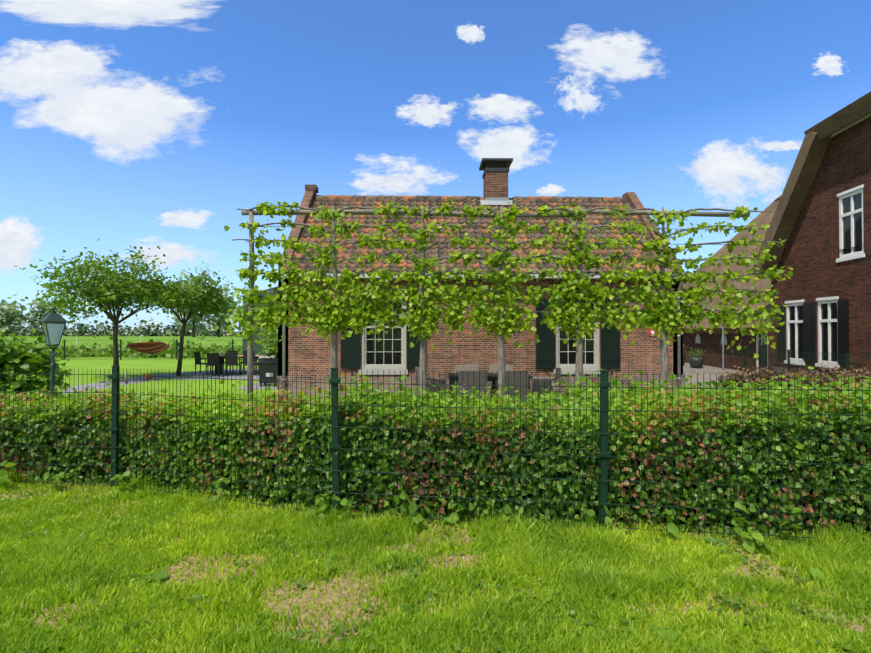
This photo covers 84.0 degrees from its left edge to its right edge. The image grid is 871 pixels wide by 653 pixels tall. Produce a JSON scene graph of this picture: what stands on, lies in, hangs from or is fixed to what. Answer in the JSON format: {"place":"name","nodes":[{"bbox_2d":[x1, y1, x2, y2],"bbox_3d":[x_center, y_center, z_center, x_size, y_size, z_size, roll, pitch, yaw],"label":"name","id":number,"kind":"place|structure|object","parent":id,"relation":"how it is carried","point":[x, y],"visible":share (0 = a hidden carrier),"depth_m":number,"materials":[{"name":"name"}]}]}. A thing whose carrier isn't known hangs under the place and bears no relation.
{"place":"outdoors","nodes":[
{"label":"outdoors","id":0,"kind":"place"},
{"bbox_2d":[0,218,41,273],"bbox_3d":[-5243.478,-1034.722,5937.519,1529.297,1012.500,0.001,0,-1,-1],"label":"cloud","id":1,"kind":"structure","parent":0,"point":[19,241],"depth_m":5939.67,"materials":[{"name":"white"}]},
{"bbox_2d":[0,40,109,100],"bbox_3d":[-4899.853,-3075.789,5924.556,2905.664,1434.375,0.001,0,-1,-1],"label":"cloud","id":2,"kind":"structure","parent":0,"point":[60,69],"depth_m":5928.49,"materials":[{"name":"white"}]},
{"bbox_2d":[8,39,206,162],"bbox_3d":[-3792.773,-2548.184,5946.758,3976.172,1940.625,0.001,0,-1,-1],"label":"cloud","id":3,"kind":"structure","parent":0,"point":[127,119],"depth_m":5944.71,"materials":[{"name":"white"}]},
{"bbox_2d":[0,0,215,26],"bbox_3d":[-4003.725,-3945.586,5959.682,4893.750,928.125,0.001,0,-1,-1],"label":"cloud","id":4,"kind":"structure","parent":0,"point":[124,13],"depth_m":5957.99,"materials":[{"name":"white"}]},
{"bbox_2d":[127,342,169,353],"bbox_3d":[-10.731,0.798,18.114,1.231,0.418,1.349,0,-1,-1],"label":"hammock","id":5,"kind":"object","parent":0,"point":[149,347],"visible":1,"depth_m":18.36,"materials":[{"name":"brown fabric"}]},
{"bbox_2d":[32,360,272,428],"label":"lawn","id":6,"kind":"structure","parent":0,"point":[151,366],"depth_m":18.65,"materials":[{"name":"green plant"}]},
{"bbox_2d":[0,329,75,401],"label":"bush","id":7,"kind":"object","parent":6,"relation":"on","point":[15,356],"depth_m":8.96,"materials":[{"name":"green plant"}]},
{"bbox_2d":[39,304,67,402],"bbox_3d":[-6.566,0.721,8.305,0.350,2.202,0.324,0,-1,36],"label":"lantern","id":8,"kind":"object","parent":6,"relation":"on","point":[53,316],"depth_m":8.27,"materials":[{"name":"green metal"}]},
{"bbox_2d":[44,369,276,395],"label":"paving","id":9,"kind":"structure","parent":0,"point":[99,385],"depth_m":17.44,"materials":[{"name":"grey stone"}]},
{"bbox_2d":[67,268,170,365],"bbox_3d":[-11.165,0.019,17.210,3.322,3.798,3.233,0,-1,-1],"label":"tree","id":10,"kind":"object","parent":9,"relation":"on","point":[113,317],"visible":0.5,"depth_m":17.14,"materials":[{"name":"brown plant"}]},
{"bbox_2d":[14,239,194,323],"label":"tree leaves","id":11,"kind":"object","parent":10,"relation":"on","point":[109,283],"visible":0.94,"depth_m":16.59,"materials":[{"name":"green plant"}]},
{"bbox_2d":[57,272,165,316],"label":"tree branches","id":12,"kind":"object","parent":10,"relation":"on","point":[96,301],"visible":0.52,"depth_m":16.96,"materials":[{"name":"green plant"}]},
{"bbox_2d":[120,261,243,321],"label":"tree leaves","id":13,"kind":"object","parent":10,"relation":"on","point":[207,301],"visible":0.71,"depth_m":18.68,"materials":[{"name":"green plant"}]},
{"bbox_2d":[176,283,218,316],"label":"tree branches","id":14,"kind":"object","parent":13,"relation":"on","point":[196,308],"visible":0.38,"depth_m":19.17,"materials":[{"name":"green plant"}]},
{"bbox_2d":[158,289,210,375],"bbox_3d":[-9.934,0.240,18.960,1.897,3.407,2.175,0,-1,33],"label":"tree","id":15,"kind":"object","parent":9,"relation":"on","point":[183,321],"visible":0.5,"depth_m":18.97,"materials":[{"name":"brown plant"}]},
{"bbox_2d":[194,351,264,375],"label":"chairs","id":16,"kind":"object","parent":9,"relation":"on","point":[218,362],"visible":0.48,"depth_m":18.86,"materials":[{"name":"black wicker"}]},
{"bbox_2d":[219,355,258,356],"bbox_3d":[-7.623,1.188,19.780,2.900,0.040,0.950,0,-1,-1],"label":"side table top","id":17,"kind":"object","parent":9,"relation":"on","point":[237,355],"depth_m":19.37,"materials":[{"name":"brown wood"}]},
{"bbox_2d":[253,353,277,386],"bbox_3d":[-5.375,1.364,15.412,1.000,1.066,0.590,0,-1,-1],"label":"barbecue grill","id":18,"kind":"object","parent":9,"relation":"on","point":[268,364],"visible":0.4,"depth_m":15.18,"materials":[{"name":"black metal"}]},
{"bbox_2d":[256,303,277,357],"bbox_3d":[-4.972,0.486,16.931,2.418,2.880,4.567,0,-1,-22],"label":"shrub","id":19,"kind":"object","parent":9,"relation":"on","point":[271,338],"depth_m":15.67,"materials":[{"name":"green plant"}]},
{"bbox_2d":[120,237,207,268],"bbox_3d":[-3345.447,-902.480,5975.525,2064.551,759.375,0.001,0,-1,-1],"label":"cloud","id":20,"kind":"structure","parent":0,"point":[174,253],"depth_m":5975.80,"materials":[{"name":"white"}]},
{"bbox_2d":[159,210,212,228],"bbox_3d":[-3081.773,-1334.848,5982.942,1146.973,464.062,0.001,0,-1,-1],"label":"cloud","id":21,"kind":"structure","parent":0,"point":[187,219],"depth_m":5982.70,"materials":[{"name":"white"}]},
{"bbox_2d":[196,380,380,434],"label":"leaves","id":22,"kind":"object","parent":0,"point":[221,393],"visible":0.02,"depth_m":6.34,"materials":[{"name":"green plant"}]},
{"bbox_2d":[0,332,805,535],"bbox_3d":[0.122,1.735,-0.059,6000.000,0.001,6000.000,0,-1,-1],"label":"ground","id":23,"kind":"structure","parent":0,"point":[102,341],"depth_m":76.82,"materials":[{"name":"green plant"}]},
{"bbox_2d":[8,339,232,359],"bbox_3d":[-24.447,1.421,29.635,44.260,1.250,0.060,0,-1,-1],"label":"fence","id":24,"kind":"object","parent":23,"relation":"on","point":[120,348],"visible":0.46,"depth_m":29.72,"materials":[{"name":"green"}]},
{"bbox_2d":[0,314,242,335],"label":"trees","id":25,"kind":"object","parent":23,"relation":"on","point":[20,330],"visible":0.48,"depth_m":180.70,"materials":[{"name":"green plant"}]},
{"bbox_2d":[0,267,243,336],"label":"trees","id":26,"kind":"object","parent":23,"relation":"on","point":[10,313],"depth_m":154.84,"materials":[{"name":"green plant"}]},
{"bbox_2d":[11,335,241,358],"bbox_3d":[-37.151,1.253,33.826,69.481,2.222,7.235,0,-1,-1],"label":"hedge","id":27,"kind":"object","parent":23,"relation":"on","point":[188,350],"visible":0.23,"depth_m":33.05,"materials":[{"name":"green plant"}]},
{"bbox_2d":[242,286,277,359],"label":"shed","id":28,"kind":"structure","parent":23,"relation":"on","point":[257,347],"depth_m":29.71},
{"bbox_2d":[0,366,870,446],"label":"hedge leaves","id":29,"kind":"object","parent":23,"relation":"on","point":[624,421],"visible":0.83,"depth_m":4.68,"materials":[{"name":"green plant"}]},
{"bbox_2d":[0,483,870,652],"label":"dry grass patches","id":30,"kind":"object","parent":23,"relation":"on","point":[348,605],"visible":0.1,"depth_m":3.21,"materials":[{"name":"beige plant"}]},
{"bbox_2d":[108,366,609,526],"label":"fence posts","id":31,"kind":"object","parent":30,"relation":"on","point":[604,386],"visible":0.81,"depth_m":4.45,"materials":[{"name":"green metal"}]},
{"bbox_2d":[0,368,870,540],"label":"fence wires","id":32,"kind":"object","parent":31,"relation":"attached to","point":[439,429],"visible":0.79,"depth_m":4.29,"materials":[{"name":"green metal"}]},
{"bbox_2d":[0,467,870,652],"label":"grass","id":33,"kind":"structure","parent":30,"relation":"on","point":[69,565],"depth_m":3.27,"materials":[{"name":"green plant"}]},
{"bbox_2d":[0,460,870,553],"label":"weeds","id":34,"kind":"object","parent":30,"relation":"on","point":[752,536],"visible":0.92,"depth_m":4.21,"materials":[{"name":"green plant"}]},
{"bbox_2d":[113,487,867,642],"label":"weeds","id":35,"kind":"object","parent":30,"relation":"on","point":[161,575],"visible":0.31,"depth_m":3.32,"materials":[{"name":"green plant"}]},
{"bbox_2d":[1,397,870,536],"bbox_3d":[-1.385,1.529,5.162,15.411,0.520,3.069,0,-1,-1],"label":"hedge","id":36,"kind":"object","parent":23,"relation":"on","point":[843,517],"depth_m":4.53,"materials":[{"name":"green plant"}]},
{"bbox_2d":[362,426,585,447],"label":"leaves","id":37,"kind":"object","parent":23,"relation":"on","point":[409,439],"visible":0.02,"depth_m":5.30,"materials":[{"name":"green plant"}]},
{"bbox_2d":[380,383,579,415],"bbox_3d":[0.457,0.958,5.885,2.535,0.555,1.367,0,-1,6],"label":"hedge","id":38,"kind":"object","parent":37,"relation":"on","point":[494,397],"visible":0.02,"depth_m":5.95,"materials":[{"name":"green plant"}]},
{"bbox_2d":[278,184,682,375],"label":"cottage walls","id":39,"kind":"structure","parent":23,"relation":"on","point":[308,354],"depth_m":12.49,"materials":[{"name":"brown brick"}]},
{"bbox_2d":[359,369,599,374],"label":"sills","id":40,"kind":"structure","parent":39,"relation":"on","point":[397,372],"depth_m":12.37,"materials":[{"name":"grey"}]},
{"bbox_2d":[341,299,619,368],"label":"shutters","id":41,"kind":"object","parent":39,"relation":"attached to","point":[545,345],"visible":0.44,"depth_m":12.47,"materials":[{"name":"green wood"}]},
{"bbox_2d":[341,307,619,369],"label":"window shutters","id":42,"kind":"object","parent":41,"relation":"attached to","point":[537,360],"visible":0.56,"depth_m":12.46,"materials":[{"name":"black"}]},
{"bbox_2d":[361,297,599,369],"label":"window frames","id":43,"kind":"structure","parent":39,"relation":"attached to","point":[402,365],"depth_m":12.49,"materials":[{"name":"white wood"}]},
{"bbox_2d":[366,302,593,363],"bbox_3d":[1.173,0.177,12.570,5.915,1.600,0.001,0,-1,-1],"label":"window glass","id":44,"kind":"object","parent":43,"relation":"in","point":[370,351],"visible":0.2,"depth_m":12.52,"materials":[{"name":"glass"}]},
{"bbox_2d":[277,375,683,398],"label":"cottage plinth","id":45,"kind":"structure","parent":39,"relation":"attached to","point":[388,383],"depth_m":12.39,"materials":[{"name":"brick"}]},
{"bbox_2d":[281,278,682,396],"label":"downpipes","id":46,"kind":"object","parent":39,"relation":"attached to","point":[678,348],"visible":0.48,"depth_m":12.31,"materials":[{"name":"silver metal"}]},
{"bbox_2d":[308,218,655,272],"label":"roof underside","id":47,"kind":"structure","parent":39,"relation":"attached to","point":[413,271],"depth_m":12.35,"materials":[{"name":"brown wood"}]},
{"bbox_2d":[315,195,625,200],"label":"ridge tiles","id":48,"kind":"object","parent":47,"relation":"on","point":[431,197],"visible":0.5,"depth_m":15.41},
{"bbox_2d":[281,272,685,278],"bbox_3d":[1.212,-1.289,12.286,10.590,0.125,0.170,0,-1,-1],"label":"gutter box","id":49,"kind":"object","parent":47,"relation":"attached to","point":[536,276],"depth_m":12.23,"materials":[{"name":"grey"}]},
{"bbox_2d":[483,171,507,205],"bbox_3d":[1.926,-4.132,15.518,0.700,1.460,0.700,0,-1,-1],"label":"chimney","id":50,"kind":"object","parent":47,"relation":"on","point":[495,184],"visible":0.5,"depth_m":15.17,"materials":[{"name":"brick"}]},
{"bbox_2d":[479,158,512,178],"bbox_3d":[1.926,-5.047,15.527,0.960,0.370,0.960,0,-1,-1],"label":"chimney cap","id":51,"kind":"object","parent":50,"relation":"on","point":[495,164],"visible":0.75,"depth_m":15.19,"materials":[{"name":"grey metal"}]},
{"bbox_2d":[480,198,512,204],"bbox_3d":[1.897,-3.910,15.481,1.000,0.245,0.787,0,-1,-1],"label":"flashing","id":52,"kind":"object","parent":47,"relation":"on","point":[495,201],"visible":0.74,"depth_m":15.13,"materials":[{"name":"grey metal"}]},
{"bbox_2d":[287,196,678,273],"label":"roof tiles","id":53,"kind":"object","parent":39,"relation":"on","point":[476,233],"visible":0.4,"depth_m":13.79,"materials":[{"name":"brown tile"}]},
{"bbox_2d":[649,327,656,335],"bbox_3d":[5.642,0.067,12.571,0.200,0.360,0.018,0,-1,-1],"label":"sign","id":54,"kind":"object","parent":39,"relation":"attached to","point":[650,331],"depth_m":12.57,"materials":[{"name":"white"}]},
{"bbox_2d":[241,209,749,396],"bbox_3d":[1.277,-0.266,9.630,10.162,4.205,0.182,0,-1,-2],"label":"trellis","id":55,"kind":"object","parent":23,"relation":"on","point":[253,212],"visible":0.65,"depth_m":9.55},
{"bbox_2d":[246,226,761,292],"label":"lime canes","id":56,"kind":"object","parent":55,"relation":"attached to","point":[505,243],"visible":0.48,"depth_m":9.53,"materials":[{"name":"brown wood"}]},
{"bbox_2d":[564,390,870,454],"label":"bed leaves","id":57,"kind":"object","parent":23,"relation":"on","point":[763,436],"depth_m":4.93,"materials":[{"name":"plant"}]},
{"bbox_2d":[236,424,380,439],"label":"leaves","id":58,"kind":"object","parent":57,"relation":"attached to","point":[348,429],"depth_m":5.50,"materials":[{"name":"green plant"}]},
{"bbox_2d":[683,116,870,375],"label":"farm walls","id":59,"kind":"structure","parent":23,"relation":"on","point":[810,255],"depth_m":16.10,"materials":[{"name":"brown brick"}]},
{"bbox_2d":[695,334,726,344],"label":"stable windows","id":60,"kind":"structure","parent":59,"relation":"attached to","point":[697,340],"depth_m":25.28,"materials":[{"name":"grey glass"}]},
{"bbox_2d":[683,91,870,333],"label":"thatch","id":61,"kind":"object","parent":59,"relation":"on","point":[785,208],"visible":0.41,"depth_m":18.00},
{"bbox_2d":[758,300,848,372],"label":"shutters","id":62,"kind":"object","parent":59,"relation":"attached to","point":[809,327],"visible":0.75,"depth_m":16.86,"materials":[{"name":"wood"}]},
{"bbox_2d":[771,367,843,379],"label":"farm plinth","id":63,"kind":"structure","parent":59,"relation":"attached to","point":[776,369],"depth_m":18.54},
{"bbox_2d":[756,113,870,371],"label":"window frames","id":64,"kind":"structure","parent":59,"relation":"in","point":[852,255],"depth_m":15.92,"materials":[{"name":"white wood"}]},
{"bbox_2d":[759,193,861,361],"bbox_3d":[13.235,-1.447,17.429,0.007,5.230,5.510,0,-1,5],"label":"window","id":65,"kind":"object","parent":64,"relation":"in","point":[847,234],"visible":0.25,"depth_m":15.94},
{"bbox_2d":[350,154,456,194],"bbox_3d":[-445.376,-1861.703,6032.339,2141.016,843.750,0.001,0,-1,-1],"label":"cloud","id":66,"kind":"structure","parent":0,"point":[402,181],"depth_m":6032.06,"materials":[{"name":"white"}]},
{"bbox_2d":[396,95,455,126],"bbox_3d":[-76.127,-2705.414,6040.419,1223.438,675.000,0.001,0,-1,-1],"label":"cloud","id":67,"kind":"structure","parent":0,"point":[424,112],"depth_m":6039.47,"materials":[{"name":"white"}]},
{"bbox_2d":[0,0,870,331],"label":"sky","id":68,"kind":"structure","parent":0,"point":[292,93],"materials":[{"name":"blue"}]},
{"bbox_2d":[457,25,484,42],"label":"cloud","id":69,"kind":"structure","parent":0,"point":[472,34],"depth_m":6058.98,"materials":[{"name":"white"}]},
{"bbox_2d":[441,94,539,128],"bbox_3d":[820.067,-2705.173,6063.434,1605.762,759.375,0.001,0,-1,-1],"label":"cloud","id":70,"kind":"structure","parent":0,"point":[504,107],"depth_m":6064.12,"materials":[{"name":"white"}]},
{"bbox_2d":[459,111,548,171],"bbox_3d":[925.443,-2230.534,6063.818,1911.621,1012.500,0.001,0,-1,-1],"label":"cloud","id":71,"kind":"structure","parent":0,"point":[514,143],"depth_m":6063.45,"materials":[{"name":"white"}]},
{"bbox_2d":[537,184,565,195],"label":"cloud","id":72,"kind":"structure","parent":0,"point":[551,189],"depth_m":6097.35,"materials":[{"name":"white"}]},
{"bbox_2d":[558,68,600,112],"bbox_3d":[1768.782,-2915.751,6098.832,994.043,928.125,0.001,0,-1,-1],"label":"cloud","id":73,"kind":"structure","parent":0,"point":[577,99],"depth_m":6099.54,"materials":[{"name":"white"}]},
{"bbox_2d":[543,25,659,83],"bbox_3d":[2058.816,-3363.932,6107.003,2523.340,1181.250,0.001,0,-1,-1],"label":"cloud","id":74,"kind":"structure","parent":0,"point":[618,55],"depth_m":6110.27,"materials":[{"name":"white"}]},
{"bbox_2d":[569,399,865,450],"bbox_3d":[5.480,1.377,5.421,7.669,0.830,1.245,0,-1,8],"label":"bed","id":75,"kind":"object","parent":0,"point":[757,449],"depth_m":5.08,"materials":[{"name":"brown soil"}]},
{"bbox_2d":[565,369,870,409],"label":"bed leaves","id":76,"kind":"object","parent":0,"point":[664,382],"visible":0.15,"depth_m":5.76,"materials":[{"name":"green plant"}]},
{"bbox_2d":[683,363,754,391],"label":"yard paving","id":77,"kind":"structure","parent":0,"point":[711,375],"depth_m":19.96,"materials":[{"name":"grey stone"}]},
{"bbox_2d":[683,353,703,367],"bbox_3d":[12.431,1.675,23.808,0.657,0.620,2.433,0,-1,4],"label":"plant pot","id":78,"kind":"object","parent":77,"relation":"on","point":[701,361],"visible":0.54,"depth_m":22.71,"materials":[{"name":"grey ceramic"}]},
{"bbox_2d":[683,342,706,356],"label":"pot plants","id":79,"kind":"object","parent":78,"relation":"on","point":[696,354],"visible":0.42,"depth_m":22.89,"materials":[{"name":"green plant"}]},
{"bbox_2d":[722,322,723,370],"bbox_3d":[12.620,0.858,21.236,0.055,2.200,0.055,0,-1,21],"label":"yard pole","id":80,"kind":"object","parent":77,"relation":"on","point":[722,348],"visible":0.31,"depth_m":21.23,"materials":[{"name":"silver metal"}]},
{"bbox_2d":[744,347,849,377],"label":"yard fence posts","id":81,"kind":"object","parent":77,"relation":"on","point":[789,366],"visible":0.33,"depth_m":16.52,"materials":[{"name":"metal"}]},
{"bbox_2d":[686,141,786,206],"bbox_3d":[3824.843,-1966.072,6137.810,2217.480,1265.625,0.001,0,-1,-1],"label":"cloud","id":82,"kind":"structure","parent":0,"point":[721,167],"depth_m":6136.48,"materials":[{"name":"white"}]},
{"bbox_2d":[684,347,870,375],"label":"yard fence wires","id":83,"kind":"object","parent":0,"point":[743,348],"visible":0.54,"depth_m":18.03,"materials":[{"name":"metal"}]},
{"bbox_2d":[755,140,801,150],"bbox_3d":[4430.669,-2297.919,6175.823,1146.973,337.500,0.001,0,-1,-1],"label":"cloud","id":84,"kind":"structure","parent":0,"point":[788,145],"depth_m":6175.22,"materials":[{"name":"white"}]},
{"bbox_2d":[719,380,858,390],"bbox_3d":[9.169,1.363,7.918,8.611,0.910,0.512,0,-1,2],"label":"brown hedge","id":85,"kind":"object","parent":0,"point":[738,385],"visible":0.11,"depth_m":7.79,"materials":[{"name":"brown plant"}]},
{"bbox_2d":[718,361,870,386],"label":"brown hedge leaves","id":86,"kind":"object","parent":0,"point":[792,373],"visible":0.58,"depth_m":7.88,"materials":[{"name":"plant"}]},
{"bbox_2d":[814,54,842,75],"bbox_3d":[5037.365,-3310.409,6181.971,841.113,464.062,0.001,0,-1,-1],"label":"cloud","id":87,"kind":"structure","parent":0,"point":[828,64],"depth_m":6182.26,"materials":[{"name":"white"}]},
{"label":"terrace front","id":88,"kind":"structure","parent":0,"visible":0},
{"bbox_2d":[415,365,560,404],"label":"patio chairs","id":89,"kind":"object","parent":88,"relation":"on","point":[538,382],"visible":0.31,"depth_m":10.79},
{"bbox_2d":[447,373,531,397],"bbox_3d":[1.212,1.480,11.172,1.850,0.745,0.950,0,-1,-1],"label":"terrace table","id":90,"kind":"object","parent":88,"relation":"on","point":[490,377],"visible":0.31,"depth_m":10.76,"materials":[{"name":"grey"}]},
{"bbox_2d":[215,197,792,400],"bbox_3d":[1.422,-0.341,9.501,11.307,4.358,0.756,0,-1,-1],"label":"lime","id":91,"kind":"object","parent":88,"relation":"on","point":[361,315],"depth_m":9.44,"materials":[{"name":"green plant"}]},
{"bbox_2d":[718,374,870,395],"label":"brown hedge leaves","id":92,"kind":"object","parent":88,"relation":"on","point":[804,381],"depth_m":7.61,"materials":[{"name":"brown plant"}]}
]}

